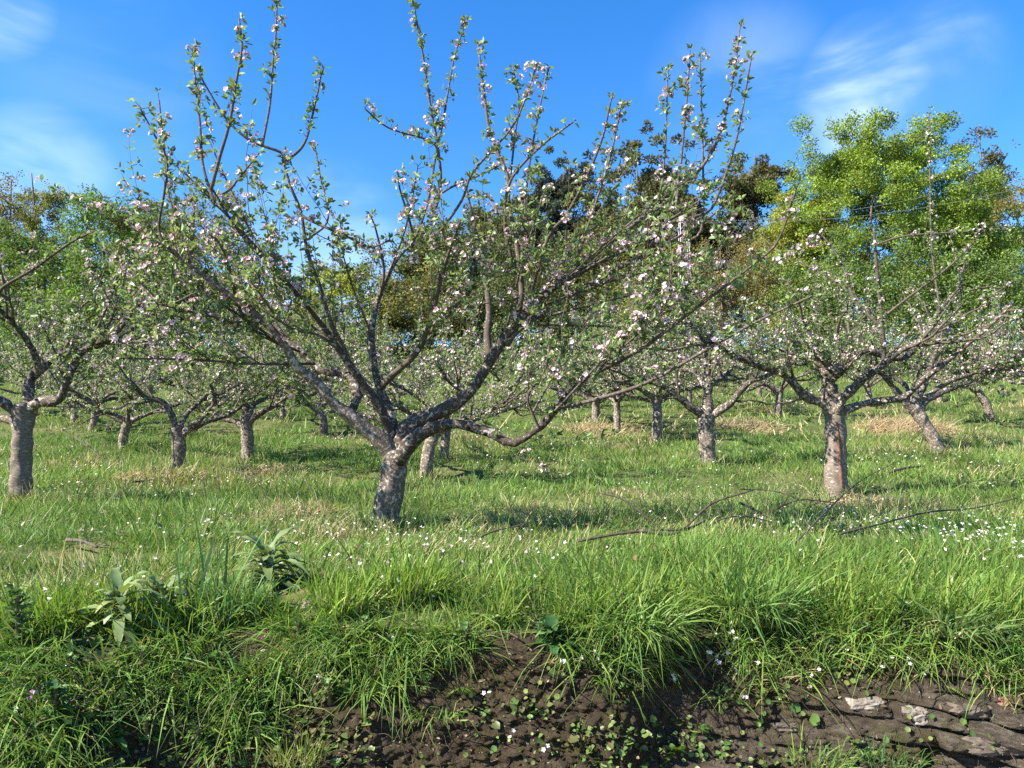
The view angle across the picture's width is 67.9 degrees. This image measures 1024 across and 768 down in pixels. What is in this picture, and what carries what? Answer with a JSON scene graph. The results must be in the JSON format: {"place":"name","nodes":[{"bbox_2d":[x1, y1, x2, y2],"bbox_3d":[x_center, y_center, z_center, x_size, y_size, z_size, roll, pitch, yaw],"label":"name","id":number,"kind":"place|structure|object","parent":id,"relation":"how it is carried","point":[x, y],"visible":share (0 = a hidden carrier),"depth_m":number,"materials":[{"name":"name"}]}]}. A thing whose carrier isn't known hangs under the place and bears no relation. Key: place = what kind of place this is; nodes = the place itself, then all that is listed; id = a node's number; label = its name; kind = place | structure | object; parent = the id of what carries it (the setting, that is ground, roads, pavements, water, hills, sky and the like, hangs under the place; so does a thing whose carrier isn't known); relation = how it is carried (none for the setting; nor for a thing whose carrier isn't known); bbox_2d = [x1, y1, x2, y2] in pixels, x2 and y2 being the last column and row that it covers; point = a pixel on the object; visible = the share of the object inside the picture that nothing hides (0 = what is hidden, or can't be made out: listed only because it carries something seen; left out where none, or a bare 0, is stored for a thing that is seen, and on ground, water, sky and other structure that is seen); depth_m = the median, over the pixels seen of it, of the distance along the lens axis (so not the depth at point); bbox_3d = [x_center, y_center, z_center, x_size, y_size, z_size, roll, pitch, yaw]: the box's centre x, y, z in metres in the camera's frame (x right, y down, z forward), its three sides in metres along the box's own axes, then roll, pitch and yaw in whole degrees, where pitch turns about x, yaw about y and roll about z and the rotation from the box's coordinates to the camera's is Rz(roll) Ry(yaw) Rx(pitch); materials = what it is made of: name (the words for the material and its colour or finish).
{"place":"outdoors","nodes":[
{"label":"outdoors","id":0,"kind":"place"},
{"bbox_2d":[271,257,394,361],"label":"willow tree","id":1,"kind":"object","parent":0,"point":[348,287],"visible":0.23,"depth_m":39.48,"materials":[{"name":"green plant"}]},
{"bbox_2d":[0,623,1023,767],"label":"bank","id":2,"kind":"structure","parent":0,"point":[948,741],"depth_m":2.70,"materials":[{"name":"soil"}]},
{"bbox_2d":[0,581,41,655],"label":"herb plant","id":3,"kind":"object","parent":2,"relation":"on","point":[16,607],"visible":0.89,"depth_m":2.67,"materials":[{"name":"green plant"}]},
{"bbox_2d":[35,679,89,743],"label":"herb plant","id":4,"kind":"object","parent":2,"relation":"on","point":[53,695],"visible":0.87,"depth_m":2.43,"materials":[{"name":"green plant"}]},
{"bbox_2d":[0,648,139,755],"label":"fallen branch","id":5,"kind":"object","parent":2,"relation":"on","point":[73,700],"visible":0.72,"depth_m":2.52,"materials":[{"name":"brown plant"}]},
{"bbox_2d":[96,717,131,757],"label":"herb plant","id":6,"kind":"object","parent":2,"relation":"on","point":[121,742],"visible":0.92,"depth_m":2.50,"materials":[{"name":"green plant"}]},
{"bbox_2d":[254,713,350,767],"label":"grass tussock","id":7,"kind":"object","parent":2,"relation":"on","point":[306,758],"depth_m":2.55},
{"bbox_2d":[393,700,485,743],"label":"grass tussock","id":8,"kind":"object","parent":2,"relation":"on","point":[445,715],"depth_m":2.64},
{"bbox_2d":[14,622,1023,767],"bbox_3d":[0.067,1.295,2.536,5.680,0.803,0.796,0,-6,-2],"label":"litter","id":9,"kind":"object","parent":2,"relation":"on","point":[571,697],"visible":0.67,"depth_m":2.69,"materials":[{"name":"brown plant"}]},
{"bbox_2d":[524,614,583,656],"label":"dock plant","id":10,"kind":"object","parent":2,"relation":"on","point":[550,621],"visible":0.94,"depth_m":2.77,"materials":[{"name":"green plant"}]},
{"bbox_2d":[773,719,870,767],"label":"grass tussock","id":11,"kind":"object","parent":2,"relation":"on","point":[849,764],"depth_m":2.64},
{"bbox_2d":[845,696,884,710],"bbox_3d":[1.276,1.153,2.738,0.138,0.050,0.077,0,-6,0],"label":"stone","id":12,"kind":"object","parent":2,"relation":"on","point":[866,704],"visible":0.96,"depth_m":2.71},
{"bbox_2d":[843,717,941,767],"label":"grass tussock","id":13,"kind":"object","parent":2,"relation":"on","point":[888,759],"depth_m":2.59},
{"bbox_2d":[888,593,918,643],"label":"herb plant","id":14,"kind":"object","parent":2,"relation":"on","point":[900,604],"visible":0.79,"depth_m":2.84,"materials":[{"name":"green plant"}]},
{"bbox_2d":[901,705,928,724],"bbox_3d":[1.412,1.167,2.675,0.109,0.059,0.082,0,-6,0],"label":"stone","id":15,"kind":"object","parent":2,"relation":"on","point":[917,714],"visible":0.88,"depth_m":2.65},
{"bbox_2d":[887,581,1023,674],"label":"grass tussock","id":16,"kind":"object","parent":2,"relation":"on","point":[942,626],"depth_m":2.73,"materials":[{"name":"plant"}]},
{"bbox_2d":[946,702,991,718],"bbox_3d":[1.597,1.132,2.642,0.175,0.051,0.080,0,-6,0],"label":"stone","id":17,"kind":"object","parent":2,"relation":"on","point":[963,708],"visible":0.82,"depth_m":2.61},
{"bbox_2d":[962,736,1023,756],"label":"stone","id":18,"kind":"object","parent":2,"relation":"on","point":[981,743],"visible":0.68,"depth_m":2.52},
{"bbox_2d":[0,423,1023,500],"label":"meadow grass","id":19,"kind":"structure","parent":0,"point":[567,445],"depth_m":12.43,"materials":[{"name":"plant"}]},
{"bbox_2d":[0,471,1023,544],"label":"meadow grass","id":20,"kind":"structure","parent":0,"point":[52,510],"depth_m":6.45,"materials":[{"name":"plant"}]},
{"bbox_2d":[0,346,1023,645],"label":"ground","id":21,"kind":"structure","parent":0,"point":[608,412],"depth_m":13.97,"materials":[{"name":"plant"}]},
{"bbox_2d":[0,170,60,349],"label":"oak tree","id":22,"kind":"object","parent":21,"relation":"on","point":[7,208],"visible":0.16,"depth_m":46.38,"materials":[{"name":"green plant"}]},
{"bbox_2d":[0,173,98,333],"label":"oak tree","id":23,"kind":"object","parent":21,"relation":"on","point":[46,202],"visible":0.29,"depth_m":44.89,"materials":[{"name":"green plant"}]},
{"bbox_2d":[0,302,109,395],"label":"apple tree","id":24,"kind":"object","parent":21,"relation":"on","point":[10,391],"visible":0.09,"depth_m":21.21,"materials":[{"name":"green plant"}]},
{"bbox_2d":[0,218,112,373],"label":"broadleaf tree","id":25,"kind":"object","parent":21,"relation":"on","point":[45,273],"visible":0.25,"depth_m":37.52,"materials":[{"name":"green plant"}]},
{"bbox_2d":[0,310,161,423],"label":"apple tree","id":26,"kind":"object","parent":21,"relation":"on","point":[73,417],"visible":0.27,"depth_m":18.80,"materials":[{"name":"green plant"}]},
{"bbox_2d":[0,282,169,378],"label":"broadleaf shrub","id":27,"kind":"object","parent":21,"relation":"on","point":[68,312],"visible":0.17,"depth_m":32.95,"materials":[{"name":"green plant"}]},
{"bbox_2d":[0,264,176,431],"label":"apple tree","id":28,"kind":"object","parent":21,"relation":"on","point":[94,420],"visible":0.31,"depth_m":17.20,"materials":[{"name":"green plant"}]},
{"bbox_2d":[38,183,171,348],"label":"broadleaf tree","id":29,"kind":"object","parent":21,"relation":"on","point":[86,242],"visible":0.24,"depth_m":41.89,"materials":[{"name":"green plant"}]},
{"bbox_2d":[46,568,174,656],"bbox_3d":[-1.458,0.933,2.836,0.438,0.472,0.386,-4,-7,36],"label":"foxglove","id":30,"kind":"object","parent":21,"relation":"on","point":[119,629],"visible":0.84,"depth_m":2.80,"materials":[{"name":"green plant"}]},
{"bbox_2d":[43,245,203,370],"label":"broadleaf tree","id":31,"kind":"object","parent":21,"relation":"on","point":[79,262],"visible":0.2,"depth_m":35.30,"materials":[{"name":"green plant"}]},
{"bbox_2d":[0,285,251,448],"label":"apple tree","id":32,"kind":"object","parent":21,"relation":"on","point":[127,421],"visible":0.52,"depth_m":14.82,"materials":[{"name":"green plant"}]},
{"bbox_2d":[0,213,263,498],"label":"apple tree","id":33,"kind":"object","parent":21,"relation":"on","point":[20,419],"visible":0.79,"depth_m":7.84,"materials":[{"name":"green plant"}]},
{"bbox_2d":[80,300,212,408],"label":"apple tree","id":34,"kind":"object","parent":21,"relation":"on","point":[151,405],"visible":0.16,"depth_m":22.51,"materials":[{"name":"green plant"}]},
{"bbox_2d":[95,197,211,350],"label":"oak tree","id":35,"kind":"object","parent":21,"relation":"on","point":[157,211],"visible":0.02,"depth_m":50.21,"materials":[{"name":"green plant"}]},
{"bbox_2d":[98,458,213,484],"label":"straw clump","id":36,"kind":"object","parent":21,"relation":"on","point":[146,473],"visible":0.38,"depth_m":10.92,"materials":[{"name":"beige plant"}]},
{"bbox_2d":[134,572,191,621],"bbox_3d":[-1.381,0.876,2.989,0.344,0.265,0.264,3,-6,-26],"label":"foxglove","id":37,"kind":"object","parent":21,"relation":"on","point":[156,587],"visible":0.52,"depth_m":2.97,"materials":[{"name":"green plant"}]},
{"bbox_2d":[48,265,300,472],"bbox_3d":[-5.031,-0.197,12.065,3.461,3.627,3.439,0,-6,0],"label":"apple tree","id":38,"kind":"object","parent":21,"relation":"on","point":[180,432],"visible":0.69,"depth_m":11.53,"materials":[{"name":"green plant"}]},
{"bbox_2d":[87,175,270,365],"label":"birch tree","id":39,"kind":"object","parent":21,"relation":"on","point":[123,228],"visible":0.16,"depth_m":43.56,"materials":[{"name":"green plant"}]},
{"bbox_2d":[113,284,293,413],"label":"apple tree","id":40,"kind":"object","parent":21,"relation":"on","point":[186,369],"visible":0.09,"depth_m":19.82,"materials":[{"name":"green plant"}]},
{"bbox_2d":[175,503,261,616],"bbox_3d":[-1.196,0.692,3.039,0.393,0.434,0.437,0,-6,0],"label":"grass tussock","id":41,"kind":"object","parent":21,"relation":"on","point":[201,580],"depth_m":3.05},
{"bbox_2d":[158,257,293,369],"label":"broadleaf tree","id":42,"kind":"object","parent":21,"relation":"on","point":[211,302],"visible":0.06,"depth_m":37.38,"materials":[{"name":"green plant"}]},
{"bbox_2d":[169,565,300,625],"bbox_3d":[-1.105,0.841,3.015,0.526,0.251,0.501,4,-7,-37],"label":"grass tussock","id":43,"kind":"object","parent":21,"relation":"on","point":[228,602],"depth_m":2.97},
{"bbox_2d":[141,275,386,462],"bbox_3d":[-4.476,-0.156,13.594,4.134,3.496,2.990,0,-6,0],"label":"apple tree","id":44,"kind":"object","parent":21,"relation":"on","point":[247,420],"visible":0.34,"depth_m":13.11,"materials":[{"name":"green plant"}]},
{"bbox_2d":[209,526,318,594],"bbox_3d":[-1.070,0.884,3.393,0.612,0.485,0.512,2,-6,-19],"label":"foxglove","id":45,"kind":"object","parent":21,"relation":"on","point":[268,557],"visible":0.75,"depth_m":3.33,"materials":[{"name":"green plant"}]},
{"bbox_2d":[179,275,359,418],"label":"apple tree","id":46,"kind":"object","parent":21,"relation":"on","point":[283,413],"visible":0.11,"depth_m":19.43,"materials":[{"name":"green plant"}]},
{"bbox_2d":[225,286,364,378],"bbox_3d":[-9.847,-2.175,35.422,6.682,4.419,7.661,2,-6,-19],"label":"broadleaf shrub","id":47,"kind":"object","parent":21,"relation":"on","point":[293,336],"visible":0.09,"depth_m":33.88,"materials":[{"name":"green plant"}]},
{"bbox_2d":[224,297,413,435],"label":"apple tree","id":48,"kind":"object","parent":21,"relation":"on","point":[323,423],"visible":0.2,"depth_m":17.53,"materials":[{"name":"green plant"}]},
{"bbox_2d":[271,287,415,391],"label":"apple tree","id":49,"kind":"object","parent":21,"relation":"on","point":[307,341],"visible":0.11,"depth_m":23.91,"materials":[{"name":"green plant"}]},
{"bbox_2d":[288,553,401,616],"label":"grass tussock","id":50,"kind":"object","parent":21,"relation":"on","point":[356,603],"depth_m":2.94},
{"bbox_2d":[332,305,482,411],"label":"apple tree","id":51,"kind":"object","parent":21,"relation":"on","point":[386,356],"visible":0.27,"depth_m":21.98,"materials":[{"name":"green plant"}]},
{"bbox_2d":[350,537,469,604],"bbox_3d":[-0.421,0.752,3.129,0.502,0.275,0.463,0,-6,0],"label":"grass tussock","id":52,"kind":"object","parent":21,"relation":"on","point":[412,591],"depth_m":3.07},
{"bbox_2d":[22,0,820,532],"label":"apple tree","id":53,"kind":"object","parent":21,"relation":"on","point":[394,444],"visible":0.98,"depth_m":5.53,"materials":[{"name":"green plant"}]},
{"bbox_2d":[343,236,507,371],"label":"broadleaf tree","id":54,"kind":"object","parent":21,"relation":"on","point":[403,294],"visible":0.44,"depth_m":39.24,"materials":[{"name":"green plant"}]},
{"bbox_2d":[375,216,489,347],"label":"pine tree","id":55,"kind":"object","parent":21,"relation":"on","point":[405,266],"visible":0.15,"depth_m":49.81,"materials":[{"name":"green plant"}]},
{"bbox_2d":[303,268,574,479],"bbox_3d":[-1.629,-0.052,11.779,3.212,3.352,5.579,3,-7,-30],"label":"apple tree","id":56,"kind":"object","parent":21,"relation":"on","point":[428,451],"visible":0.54,"depth_m":10.74,"materials":[{"name":"green plant"}]},
{"bbox_2d":[327,264,577,459],"bbox_3d":[-1.056,-0.190,13.882,3.432,3.485,4.853,-2,-6,20],"label":"apple tree","id":57,"kind":"object","parent":21,"relation":"on","point":[445,441],"visible":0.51,"depth_m":14.10,"materials":[{"name":"green plant"}]},
{"bbox_2d":[443,187,556,332],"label":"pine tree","id":58,"kind":"object","parent":21,"relation":"on","point":[481,228],"visible":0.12,"depth_m":53.81,"materials":[{"name":"green plant"}]},
{"bbox_2d":[447,314,554,404],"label":"apple tree","id":59,"kind":"object","parent":21,"relation":"on","point":[501,371],"visible":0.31,"depth_m":23.22,"materials":[{"name":"green plant"}]},
{"bbox_2d":[0,409,1010,534],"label":"tree trunks","id":60,"kind":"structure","parent":21,"relation":"on","point":[436,476],"depth_m":12.26,"materials":[{"name":"plant"}]},
{"bbox_2d":[0,516,1023,767],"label":"bank grass","id":61,"kind":"structure","parent":21,"relation":"on","point":[850,608],"depth_m":2.79,"materials":[{"name":"plant"}]},
{"bbox_2d":[0,501,1023,645],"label":"meadow grass","id":62,"kind":"structure","parent":21,"relation":"on","point":[996,552],"depth_m":3.90,"materials":[{"name":"plant"}]},
{"bbox_2d":[0,491,1023,767],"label":"ground cover","id":63,"kind":"object","parent":21,"relation":"on","point":[514,701],"visible":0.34,"depth_m":2.73,"materials":[{"name":"green plant"}]},
{"bbox_2d":[1,421,1023,616],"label":"meadow flowers","id":64,"kind":"object","parent":21,"relation":"on","point":[945,549],"visible":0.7,"depth_m":5.04,"materials":[{"name":"white plant"}]},
{"bbox_2d":[3,422,1023,552],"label":"dead stalks","id":65,"kind":"object","parent":21,"relation":"on","point":[773,504],"visible":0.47,"depth_m":7.44,"materials":[{"name":"beige plant"}]},
{"bbox_2d":[447,230,589,368],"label":"broadleaf tree","id":66,"kind":"object","parent":21,"relation":"on","point":[498,309],"visible":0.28,"depth_m":41.06,"materials":[{"name":"green plant"}]},
{"bbox_2d":[499,299,626,390],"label":"apple tree","id":67,"kind":"object","parent":21,"relation":"on","point":[535,372],"visible":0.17,"depth_m":23.03,"materials":[{"name":"green plant"}]},
{"bbox_2d":[507,145,622,335],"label":"pine tree","id":68,"kind":"object","parent":21,"relation":"on","point":[562,185],"visible":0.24,"depth_m":61.91,"materials":[{"name":"green plant"}]},
{"bbox_2d":[501,293,665,422],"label":"apple tree","id":69,"kind":"object","parent":21,"relation":"on","point":[595,409],"visible":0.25,"depth_m":19.28,"materials":[{"name":"green plant"}]},
{"bbox_2d":[540,586,635,636],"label":"grass tussock","id":70,"kind":"object","parent":21,"relation":"on","point":[596,615],"depth_m":2.86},
{"bbox_2d":[511,197,666,357],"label":"broadleaf tree","id":71,"kind":"object","parent":21,"relation":"on","point":[623,257],"visible":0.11,"depth_m":45.26,"materials":[{"name":"green plant"}]},
{"bbox_2d":[561,415,647,435],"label":"straw clump","id":72,"kind":"object","parent":21,"relation":"on","point":[590,426],"visible":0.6,"depth_m":17.59,"materials":[{"name":"beige plant"}]},
{"bbox_2d":[534,257,731,431],"bbox_3d":[2.401,-0.590,17.336,3.935,3.745,4.618,-4,-7,34],"label":"apple tree","id":73,"kind":"object","parent":21,"relation":"on","point":[616,400],"visible":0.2,"depth_m":17.24,"materials":[{"name":"green plant"}]},
{"bbox_2d":[538,571,731,692],"bbox_3d":[0.443,0.908,2.943,0.791,0.437,0.824,0,-6,0],"label":"grass tussock","id":74,"kind":"object","parent":21,"relation":"on","point":[644,630],"depth_m":2.81,"materials":[{"name":"plant"}]},
{"bbox_2d":[565,119,722,319],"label":"pine tree","id":75,"kind":"object","parent":21,"relation":"on","point":[646,185],"visible":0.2,"depth_m":51.32,"materials":[{"name":"green plant"}]},
{"bbox_2d":[586,276,713,372],"bbox_3d":[6.259,-2.852,36.378,6.651,5.804,7.091,-3,-7,29],"label":"broadleaf shrub","id":76,"kind":"object","parent":21,"relation":"on","point":[625,306],"visible":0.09,"depth_m":35.89,"materials":[{"name":"green plant"}]},
{"bbox_2d":[578,486,752,541],"bbox_3d":[0.928,0.769,4.508,1.085,0.330,0.287,1,-6,-8],"label":"fallen branch","id":77,"kind":"object","parent":21,"relation":"on","point":[651,521],"visible":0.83,"depth_m":4.51,"materials":[{"name":"wood"}]},
{"bbox_2d":[562,258,771,442],"bbox_3d":[3.116,-0.538,16.276,4.204,3.862,4.629,0,-6,0],"label":"apple tree","id":78,"kind":"object","parent":21,"relation":"on","point":[656,402],"visible":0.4,"depth_m":16.13,"materials":[{"name":"green plant"}]},
{"bbox_2d":[614,286,765,411],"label":"apple tree","id":79,"kind":"object","parent":21,"relation":"on","point":[689,396],"visible":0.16,"depth_m":22.08,"materials":[{"name":"green plant"}]},
{"bbox_2d":[580,247,845,465],"bbox_3d":[3.266,-0.462,12.865,4.454,4.079,2.653,0,-6,0],"label":"apple tree","id":80,"kind":"object","parent":21,"relation":"on","point":[707,414],"visible":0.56,"depth_m":12.38,"materials":[{"name":"green plant"}]},
{"bbox_2d":[663,226,802,368],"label":"willow shrub","id":81,"kind":"object","parent":21,"relation":"on","point":[757,290],"visible":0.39,"depth_m":41.71,"materials":[{"name":"green plant"}]},
{"bbox_2d":[679,292,813,397],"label":"apple tree","id":82,"kind":"object","parent":21,"relation":"on","point":[759,391],"visible":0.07,"depth_m":26.58,"materials":[{"name":"green plant"}]},
{"bbox_2d":[691,152,808,348],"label":"pine tree","id":83,"kind":"object","parent":21,"relation":"on","point":[744,183],"visible":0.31,"depth_m":54.20,"materials":[{"name":"green plant"}]},
{"bbox_2d":[715,411,793,433],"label":"straw clump","id":84,"kind":"object","parent":21,"relation":"on","point":[747,426],"visible":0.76,"depth_m":18.25,"materials":[{"name":"beige plant"}]},
{"bbox_2d":[664,544,859,667],"bbox_3d":[0.974,0.829,3.027,0.765,0.439,0.744,0,-6,0],"label":"grass tussock","id":85,"kind":"object","parent":21,"relation":"on","point":[750,612],"depth_m":2.93,"materials":[{"name":"plant"}]},
{"bbox_2d":[707,213,825,353],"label":"oak tree","id":86,"kind":"object","parent":21,"relation":"on","point":[747,223],"visible":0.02,"depth_m":59.41,"materials":[{"name":"green plant"}]},
{"bbox_2d":[698,279,850,417],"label":"apple tree","id":87,"kind":"object","parent":21,"relation":"on","point":[777,391],"visible":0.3,"depth_m":21.05,"materials":[{"name":"green plant"}]},
{"bbox_2d":[746,191,865,347],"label":"broadleaf tree","id":88,"kind":"object","parent":21,"relation":"on","point":[772,228],"visible":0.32,"depth_m":45.93,"materials":[{"name":"green plant"}]},
{"bbox_2d":[639,106,1023,498],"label":"apple tree","id":89,"kind":"object","parent":21,"relation":"on","point":[830,401],"visible":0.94,"depth_m":9.39,"materials":[{"name":"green plant"}]},
{"bbox_2d":[767,207,968,374],"bbox_3d":[17.843,-4.447,38.456,10.184,8.359,8.676,4,-7,-38],"label":"broadleaf tree","id":90,"kind":"object","parent":21,"relation":"on","point":[831,301],"visible":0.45,"depth_m":37.32,"materials":[{"name":"green plant"}]},
{"bbox_2d":[754,106,1001,358],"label":"broadleaf tree","id":91,"kind":"object","parent":21,"relation":"on","point":[863,156],"visible":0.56,"depth_m":43.54,"materials":[{"name":"green plant"}]},
{"bbox_2d":[814,309,943,407],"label":"apple tree","id":92,"kind":"object","parent":21,"relation":"on","point":[868,385],"visible":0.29,"depth_m":23.04,"materials":[{"name":"green plant"}]},
{"bbox_2d":[850,409,970,436],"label":"straw clump","id":93,"kind":"object","parent":21,"relation":"on","point":[873,425],"visible":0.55,"depth_m":17.48,"materials":[{"name":"beige plant"}]},
{"bbox_2d":[805,219,1023,451],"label":"apple tree","id":94,"kind":"object","parent":21,"relation":"on","point":[916,412],"visible":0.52,"depth_m":14.48,"materials":[{"name":"green plant"}]},
{"bbox_2d":[839,490,1016,534],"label":"fallen branch","id":95,"kind":"object","parent":21,"relation":"on","point":[885,522],"visible":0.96,"depth_m":5.20,"materials":[{"name":"wood"}]},
{"bbox_2d":[867,297,1020,402],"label":"apple tree","id":96,"kind":"object","parent":21,"relation":"on","point":[924,367],"visible":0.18,"depth_m":24.55,"materials":[{"name":"green plant"}]},
{"bbox_2d":[875,164,1023,364],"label":"broadleaf tree","id":97,"kind":"object","parent":21,"relation":"on","point":[987,175],"visible":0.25,"depth_m":43.33,"materials":[{"name":"green plant"}]},
{"bbox_2d":[885,291,1023,421],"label":"apple tree","id":98,"kind":"object","parent":21,"relation":"on","point":[978,392],"visible":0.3,"depth_m":19.68,"materials":[{"name":"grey plant"}]},
{"bbox_2d":[895,241,1023,373],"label":"broadleaf tree","id":99,"kind":"object","parent":21,"relation":"on","point":[987,275],"visible":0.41,"depth_m":36.17,"materials":[{"name":"green plant"}]},
{"bbox_2d":[931,124,1023,308],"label":"pine tree","id":100,"kind":"object","parent":21,"relation":"on","point":[991,158],"visible":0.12,"depth_m":59.02,"materials":[{"name":"green plant"}]},
{"bbox_2d":[957,281,1023,386],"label":"apple tree","id":101,"kind":"object","parent":21,"relation":"on","point":[1020,376],"visible":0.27,"depth_m":17.23,"materials":[{"name":"green plant"}]},
{"bbox_2d":[966,177,1023,345],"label":"oak tree","id":102,"kind":"object","parent":21,"relation":"on","point":[1004,202],"visible":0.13,"depth_m":48.00,"materials":[{"name":"green plant"}]},
{"bbox_2d":[0,0,1023,347],"label":"sky","id":103,"kind":"structure","parent":0,"point":[69,69],"materials":[{"name":"blue"}]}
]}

